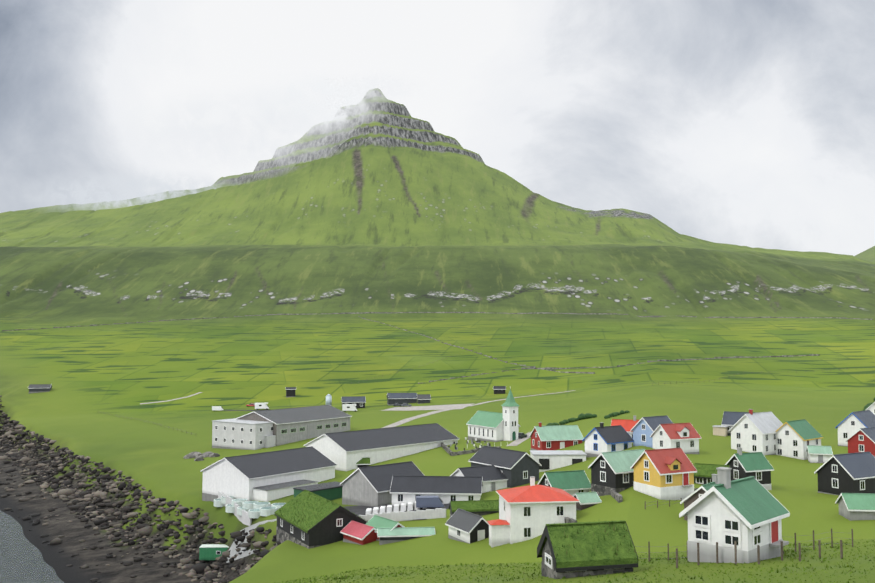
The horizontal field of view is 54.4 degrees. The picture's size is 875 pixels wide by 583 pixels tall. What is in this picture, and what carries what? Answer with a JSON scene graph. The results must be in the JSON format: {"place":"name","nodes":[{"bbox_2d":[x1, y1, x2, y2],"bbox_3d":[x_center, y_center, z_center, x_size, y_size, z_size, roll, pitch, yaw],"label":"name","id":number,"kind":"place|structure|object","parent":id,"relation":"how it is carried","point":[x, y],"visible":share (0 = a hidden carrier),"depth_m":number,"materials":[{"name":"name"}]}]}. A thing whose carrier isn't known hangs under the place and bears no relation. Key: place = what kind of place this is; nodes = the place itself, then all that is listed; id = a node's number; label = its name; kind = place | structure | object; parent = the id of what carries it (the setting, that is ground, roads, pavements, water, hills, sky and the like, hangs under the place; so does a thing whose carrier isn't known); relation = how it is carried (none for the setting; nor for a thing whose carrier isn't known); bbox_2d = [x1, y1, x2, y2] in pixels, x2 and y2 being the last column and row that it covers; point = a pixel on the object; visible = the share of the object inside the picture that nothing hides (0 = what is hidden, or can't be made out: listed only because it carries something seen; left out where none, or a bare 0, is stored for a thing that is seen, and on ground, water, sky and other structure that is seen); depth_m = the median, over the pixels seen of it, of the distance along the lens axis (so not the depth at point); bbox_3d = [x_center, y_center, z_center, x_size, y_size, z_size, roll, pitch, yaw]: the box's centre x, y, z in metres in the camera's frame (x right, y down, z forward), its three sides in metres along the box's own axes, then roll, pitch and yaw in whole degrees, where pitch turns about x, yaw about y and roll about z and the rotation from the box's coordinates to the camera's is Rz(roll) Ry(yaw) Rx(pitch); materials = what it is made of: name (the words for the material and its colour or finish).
{"place":"outdoors","nodes":[
{"label":"outdoors","id":0,"kind":"place"},
{"bbox_2d":[0,510,63,582],"bbox_3d":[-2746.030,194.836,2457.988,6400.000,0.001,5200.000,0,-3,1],"label":"sea water","id":1,"kind":"structure","parent":0,"point":[21,560],"depth_m":185.91,"materials":[{"name":"grey liquid"}]},
{"bbox_2d":[49,164,281,208],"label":"cloud","id":2,"kind":"structure","parent":0,"point":[81,196],"depth_m":1463.87,"materials":[{"name":"white"}]},
{"bbox_2d":[142,101,313,163],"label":"cloud","id":3,"kind":"structure","parent":0,"point":[224,140],"depth_m":1424.66,"materials":[{"name":"white"}]},
{"bbox_2d":[253,77,382,142],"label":"cloud","id":4,"kind":"structure","parent":0,"point":[327,94],"depth_m":1444.48,"materials":[{"name":"white"}]},
{"bbox_2d":[364,80,392,106],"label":"cloud","id":5,"kind":"structure","parent":0,"point":[374,82],"depth_m":1478.93,"materials":[{"name":"white"}]},
{"bbox_2d":[383,408,453,427],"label":"gravel road","id":6,"kind":"structure","parent":0,"point":[400,422],"depth_m":310.32,"materials":[{"name":"grey gravel"}]},
{"bbox_2d":[0,88,874,582],"bbox_3d":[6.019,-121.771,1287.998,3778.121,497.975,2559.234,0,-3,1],"label":"grassy terrain","id":7,"kind":"structure","parent":0,"point":[398,208],"depth_m":602.74,"materials":[{"name":"green plant"}]},
{"bbox_2d":[28,384,51,393],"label":"hut","id":8,"kind":"object","parent":7,"relation":"on","point":[35,388],"visible":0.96,"depth_m":442.83,"materials":[{"name":"paint"}]},
{"bbox_2d":[0,395,280,582],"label":"shore boulders","id":9,"kind":"object","parent":7,"relation":"on","point":[86,501],"visible":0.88,"depth_m":215.86,"materials":[{"name":"grey stone"}]},
{"bbox_2d":[100,411,190,433],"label":"field fence","id":10,"kind":"object","parent":7,"relation":"on","point":[145,421],"depth_m":356.81,"materials":[{"name":"paint"}]},
{"bbox_2d":[140,392,201,403],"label":"path","id":11,"kind":"structure","parent":7,"relation":"on","point":[172,399],"depth_m":417.55,"materials":[{"name":"grey gravel"}]},
{"bbox_2d":[183,451,219,460],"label":"outcrop rock","id":12,"kind":"object","parent":7,"relation":"on","point":[198,456],"visible":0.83,"depth_m":250.61,"materials":[{"name":"grey stone"}]},
{"bbox_2d":[199,544,228,559],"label":"shed","id":13,"kind":"structure","parent":7,"relation":"on","point":[210,551],"depth_m":171.00,"materials":[{"name":"paint"}]},
{"bbox_2d":[212,406,222,410],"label":"white van","id":14,"kind":"object","parent":7,"relation":"on","point":[214,408],"visible":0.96,"depth_m":384.24,"materials":[{"name":"paint"}]},
{"bbox_2d":[218,491,251,525],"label":"retaining wall","id":15,"kind":"structure","parent":7,"relation":"on","point":[244,518],"depth_m":175.42,"materials":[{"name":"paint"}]},
{"bbox_2d":[222,410,262,410],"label":"road track","id":16,"kind":"structure","parent":7,"relation":"on","point":[242,410],"depth_m":380.27,"materials":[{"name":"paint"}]},
{"bbox_2d":[212,418,275,449],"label":"factory office","id":17,"kind":"structure","parent":7,"relation":"on","point":[234,433],"depth_m":262.97,"materials":[{"name":"paint"}]},
{"bbox_2d":[224,504,276,562],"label":"stream","id":18,"kind":"structure","parent":7,"relation":"on","point":[233,551],"depth_m":165.83,"materials":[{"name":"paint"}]},
{"bbox_2d":[255,403,268,409],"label":"white camper","id":19,"kind":"object","parent":7,"relation":"on","point":[261,406],"visible":0.98,"depth_m":378.47,"materials":[{"name":"paint"}]},
{"bbox_2d":[200,446,336,501],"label":"white hall","id":20,"kind":"structure","parent":7,"relation":"on","point":[268,476],"depth_m":189.47,"materials":[{"name":"paint"}]},
{"bbox_2d":[285,387,295,397],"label":"black shed","id":21,"kind":"object","parent":7,"relation":"on","point":[290,391],"visible":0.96,"depth_m":411.96,"materials":[{"name":"paint"}]},
{"bbox_2d":[236,405,351,445],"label":"factory hall","id":22,"kind":"structure","parent":7,"relation":"on","point":[290,425],"depth_m":275.63,"materials":[{"name":"paint"}]},
{"bbox_2d":[293,481,341,499],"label":"shed","id":23,"kind":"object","parent":7,"relation":"on","point":[330,490],"visible":0.38,"depth_m":174.39,"materials":[{"name":"paint"}]},
{"bbox_2d":[214,496,426,517],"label":"yard tanks and bags","id":24,"kind":"object","parent":7,"relation":"on","point":[255,509],"visible":0.71,"depth_m":168.74,"materials":[{"name":"paint"}]},
{"bbox_2d":[274,490,367,548],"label":"turf-roofed house","id":25,"kind":"structure","parent":7,"relation":"on","point":[308,519],"depth_m":136.56,"materials":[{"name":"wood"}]},
{"bbox_2d":[326,394,331,405],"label":"silo tank","id":26,"kind":"object","parent":7,"relation":"on","point":[328,399],"visible":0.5,"depth_m":368.95,"materials":[{"name":"metal"}]},
{"bbox_2d":[342,404,356,411],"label":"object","id":27,"kind":"object","parent":7,"relation":"on","point":[348,407],"visible":1,"depth_m":351.68,"materials":[{"name":"paint"}]},
{"bbox_2d":[341,396,365,407],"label":"shed","id":28,"kind":"structure","parent":7,"relation":"on","point":[359,401],"depth_m":366.41,"materials":[{"name":"paint"}]},
{"bbox_2d":[340,521,376,544],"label":"shed","id":29,"kind":"structure","parent":7,"relation":"on","point":[354,532],"depth_m":131.34,"materials":[{"name":"paint"}]},
{"bbox_2d":[356,457,370,467],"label":"shed","id":30,"kind":"structure","parent":7,"relation":"on","point":[363,462],"depth_m":212.29,"materials":[{"name":"plant"}]},
{"bbox_2d":[304,423,458,470],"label":"white hall","id":31,"kind":"structure","parent":7,"relation":"on","point":[346,451],"depth_m":220.42,"materials":[{"name":"paint"}]},
{"bbox_2d":[340,461,424,506],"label":"concrete hall","id":32,"kind":"object","parent":7,"relation":"on","point":[367,486],"visible":0.6,"depth_m":165.15,"materials":[{"name":"paint"}]},
{"bbox_2d":[365,515,403,540],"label":"shed","id":33,"kind":"structure","parent":7,"relation":"on","point":[375,521],"depth_m":131.53,"materials":[{"name":"paint"}]},
{"bbox_2d":[344,504,448,520],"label":"fish farm yard","id":34,"kind":"structure","parent":7,"relation":"on","point":[359,510],"depth_m":158.33,"materials":[{"name":"paint"}]},
{"bbox_2d":[386,393,416,404],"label":"grey shed","id":35,"kind":"structure","parent":7,"relation":"on","point":[399,398],"depth_m":372.95,"materials":[{"name":"paint"}]},
{"bbox_2d":[359,508,445,520],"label":"yard retaining wall","id":36,"kind":"structure","parent":7,"relation":"on","point":[418,514],"depth_m":141.64,"materials":[{"name":"paint"}]},
{"bbox_2d":[377,527,434,544],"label":"low shed","id":37,"kind":"structure","parent":7,"relation":"on","point":[387,535],"depth_m":128.00,"materials":[{"name":"paint"}]},
{"bbox_2d":[416,394,430,403],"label":"grey shed","id":38,"kind":"structure","parent":7,"relation":"on","point":[423,398],"depth_m":367.79,"materials":[{"name":"paint"}]},
{"bbox_2d":[381,403,474,410],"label":"gravel road","id":39,"kind":"structure","parent":7,"relation":"on","point":[438,407],"depth_m":347.18,"materials":[{"name":"grey gravel"}]},
{"bbox_2d":[416,496,443,508],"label":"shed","id":40,"kind":"structure","parent":7,"relation":"on","point":[422,502],"depth_m":148.78,"materials":[{"name":"paint"}]},
{"bbox_2d":[390,475,482,509],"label":"white hall","id":41,"kind":"structure","parent":7,"relation":"on","point":[407,489],"depth_m":152.83,"materials":[{"name":"paint"}]},
{"bbox_2d":[2,312,872,330],"bbox_3d":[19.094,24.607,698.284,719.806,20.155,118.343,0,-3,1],"label":"field wall top","id":42,"kind":"structure","parent":7,"relation":"on","point":[457,312],"depth_m":747.20,"materials":[{"name":"grey stone"}]},
{"bbox_2d":[441,442,451,455],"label":"churchyard wall","id":43,"kind":"structure","parent":7,"relation":"on","point":[446,448],"depth_m":223.04,"materials":[{"name":"stone"}]},
{"bbox_2d":[445,508,488,543],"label":"house","id":44,"kind":"structure","parent":7,"relation":"on","point":[466,526],"depth_m":120.35,"materials":[{"name":"paint"}]},
{"bbox_2d":[448,437,490,450],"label":"gravestones","id":45,"kind":"object","parent":7,"relation":"on","point":[477,441],"visible":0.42,"depth_m":230.92,"materials":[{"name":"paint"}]},
{"bbox_2d":[449,500,498,516],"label":"hedge","id":46,"kind":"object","parent":7,"relation":"on","point":[481,507],"visible":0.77,"depth_m":136.22,"materials":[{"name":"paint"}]},
{"bbox_2d":[452,446,500,455],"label":"churchyard wall","id":47,"kind":"structure","parent":7,"relation":"on","point":[465,452],"depth_m":216.05,"materials":[{"name":"stone"}]},
{"bbox_2d":[359,316,594,373],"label":"diagonal field wall","id":48,"kind":"structure","parent":7,"relation":"on","point":[489,356],"depth_m":490.68,"materials":[{"name":"grey stone"}]},
{"bbox_2d":[450,465,507,492],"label":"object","id":49,"kind":"structure","parent":7,"relation":"on","point":[494,477],"depth_m":161.21,"materials":[{"name":"paint"}]},
{"bbox_2d":[466,389,519,441],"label":"church","id":50,"kind":"structure","parent":7,"relation":"on","point":[492,426],"depth_m":231.98,"materials":[{"name":"paint"}]},
{"bbox_2d":[493,386,505,393],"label":"shed","id":51,"kind":"structure","parent":7,"relation":"on","point":[499,389],"depth_m":393.08,"materials":[{"name":"paint"}]},
{"bbox_2d":[468,446,541,487],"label":"dark grey house","id":52,"kind":"structure","parent":7,"relation":"on","point":[517,468],"depth_m":164.06,"materials":[{"name":"paint"}]},
{"bbox_2d":[508,432,530,445],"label":"footpath","id":53,"kind":"structure","parent":7,"relation":"on","point":[518,441],"depth_m":227.57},
{"bbox_2d":[518,432,526,437],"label":"village car","id":54,"kind":"object","parent":7,"relation":"on","point":[520,434],"visible":0.77,"depth_m":232.03,"materials":[{"name":"paint"}]},
{"bbox_2d":[470,390,575,405],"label":"road","id":55,"kind":"structure","parent":7,"relation":"on","point":[515,397],"depth_m":367.00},
{"bbox_2d":[487,476,579,546],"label":"house","id":56,"kind":"structure","parent":7,"relation":"on","point":[530,511],"depth_m":113.93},
{"bbox_2d":[529,422,583,449],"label":"house","id":57,"kind":"structure","parent":7,"relation":"on","point":[556,437],"depth_m":204.43,"materials":[{"name":"paint"}]},
{"bbox_2d":[530,450,586,471],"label":"building","id":58,"kind":"structure","parent":7,"relation":"on","point":[547,460],"depth_m":174.33,"materials":[{"name":"paint"}]},
{"bbox_2d":[538,470,590,495],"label":"house","id":59,"kind":"structure","parent":7,"relation":"on","point":[572,483],"depth_m":134.67,"materials":[{"name":"paint"}]},
{"bbox_2d":[564,517,576,522],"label":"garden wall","id":60,"kind":"structure","parent":7,"relation":"on","point":[569,520],"depth_m":112.36,"materials":[{"name":"stone"}]},
{"bbox_2d":[272,539,874,582],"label":"grass tufts","id":61,"kind":"object","parent":7,"relation":"on","point":[598,576],"visible":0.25,"depth_m":49.87,"materials":[{"name":"green plant"}]},
{"bbox_2d":[537,520,637,578],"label":"turf-roofed house","id":62,"kind":"structure","parent":7,"relation":"on","point":[570,550],"depth_m":47.13,"materials":[{"name":"plant"}]},
{"bbox_2d":[573,492,601,509],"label":"shed","id":63,"kind":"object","parent":7,"relation":"on","point":[587,499],"visible":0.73,"depth_m":121.10,"materials":[{"name":"paint"}]},
{"bbox_2d":[582,422,633,457],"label":"house","id":64,"kind":"structure","parent":7,"relation":"on","point":[600,439],"depth_m":176.59,"materials":[{"name":"paint"}]},
{"bbox_2d":[588,449,644,495],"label":"house","id":65,"kind":"structure","parent":7,"relation":"on","point":[610,470],"depth_m":126.47,"materials":[{"name":"wood"}]},
{"bbox_2d":[610,489,622,502],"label":"garden wall","id":66,"kind":"structure","parent":7,"relation":"on","point":[616,496],"depth_m":117.97,"materials":[{"name":"stone"}]},
{"bbox_2d":[418,354,819,383],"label":"field wall","id":67,"kind":"structure","parent":7,"relation":"on","point":[637,363],"depth_m":451.09,"materials":[{"name":"grey stone"}]},
{"bbox_2d":[611,416,638,442],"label":"house roof","id":68,"kind":"structure","parent":7,"relation":"on","point":[627,425],"depth_m":188.58,"materials":[{"name":"paint"}]},
{"bbox_2d":[630,415,672,447],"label":"light blue house","id":69,"kind":"structure","parent":7,"relation":"on","point":[643,429],"depth_m":176.31,"materials":[{"name":"paint"}]},
{"bbox_2d":[630,448,696,499],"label":"yellow house","id":70,"kind":"structure","parent":7,"relation":"on","point":[665,474],"depth_m":119.76,"materials":[{"name":"paint"}]},
{"bbox_2d":[645,498,681,509],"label":"fence","id":71,"kind":"object","parent":7,"relation":"on","point":[659,502],"visible":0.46,"depth_m":111.73,"materials":[{"name":"paint"}]},
{"bbox_2d":[650,423,700,453],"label":"house","id":72,"kind":"structure","parent":7,"relation":"on","point":[685,437],"depth_m":170.30,"materials":[{"name":"paint"}]},
{"bbox_2d":[680,474,717,520],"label":"house","id":73,"kind":"structure","parent":7,"relation":"on","point":[691,498],"depth_m":105.80,"materials":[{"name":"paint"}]},
{"bbox_2d":[546,398,874,425],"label":"hedge bushes","id":74,"kind":"object","parent":7,"relation":"on","point":[581,416],"visible":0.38,"depth_m":256.59,"materials":[{"name":"green plant"}]},
{"bbox_2d":[694,462,731,484],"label":"turf-roofed house","id":75,"kind":"structure","parent":7,"relation":"on","point":[703,475],"depth_m":133.67,"materials":[{"name":"plant"}]},
{"bbox_2d":[712,411,754,435],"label":"dark house","id":76,"kind":"structure","parent":7,"relation":"on","point":[730,420],"depth_m":206.04,"materials":[{"name":"paint"}]},
{"bbox_2d":[679,467,789,562],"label":"house","id":77,"kind":"structure","parent":7,"relation":"on","point":[747,514],"depth_m":49.69,"materials":[{"name":"paint"}]},
{"bbox_2d":[637,528,852,567],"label":"fence posts","id":78,"kind":"object","parent":7,"relation":"on","point":[782,551],"visible":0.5,"depth_m":48.54,"materials":[{"name":"wood"}]},
{"bbox_2d":[726,447,773,489],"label":"house","id":79,"kind":"structure","parent":7,"relation":"on","point":[758,466],"depth_m":136.28,"materials":[{"name":"paint"}]},
{"bbox_2d":[658,368,847,384],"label":"field fence","id":80,"kind":"object","parent":7,"relation":"on","point":[741,372],"depth_m":402.30,"materials":[{"name":"paint"}]},
{"bbox_2d":[728,409,782,454],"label":"house","id":81,"kind":"structure","parent":7,"relation":"on","point":[751,431],"depth_m":180.14,"materials":[{"name":"white paint"}]},
{"bbox_2d":[806,445,832,462],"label":"white shed","id":82,"kind":"structure","parent":7,"relation":"on","point":[819,454],"depth_m":171.84,"materials":[{"name":"paint"}]},
{"bbox_2d":[814,452,874,494],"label":"house","id":83,"kind":"structure","parent":7,"relation":"on","point":[838,474],"depth_m":134.24,"materials":[{"name":"paint"}]},
{"bbox_2d":[835,493,874,520],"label":"shed","id":84,"kind":"structure","parent":7,"relation":"on","point":[856,506],"depth_m":115.93,"materials":[{"name":"paint"}]},
{"bbox_2d":[835,410,874,446],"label":"house","id":85,"kind":"structure","parent":7,"relation":"on","point":[851,424],"depth_m":194.85,"materials":[{"name":"paint"}]},
{"bbox_2d":[845,427,874,456],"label":"red house","id":86,"kind":"structure","parent":7,"relation":"on","point":[861,440],"depth_m":178.57,"materials":[{"name":"paint"}]},
{"bbox_2d":[866,402,874,414],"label":"white house","id":87,"kind":"structure","parent":7,"relation":"on","point":[871,407],"depth_m":221.79,"materials":[{"name":"paint"}]},
{"bbox_2d":[0,0,874,255],"label":"sky","id":88,"kind":"structure","parent":0,"point":[750,123],"materials":[{"name":"white"}]},
{"bbox_2d":[776,419,822,459],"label":"house","id":89,"kind":"structure","parent":0,"point":[794,438],"depth_m":178.37,"materials":[{"name":"white paint"}]},
{"bbox_2d":[855,246,874,262],"bbox_3d":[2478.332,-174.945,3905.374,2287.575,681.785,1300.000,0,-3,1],"label":"mountain terrain","id":90,"kind":"structure","parent":0,"point":[868,254],"depth_m":4403.53,"materials":[{"name":"green plant"}]}
]}

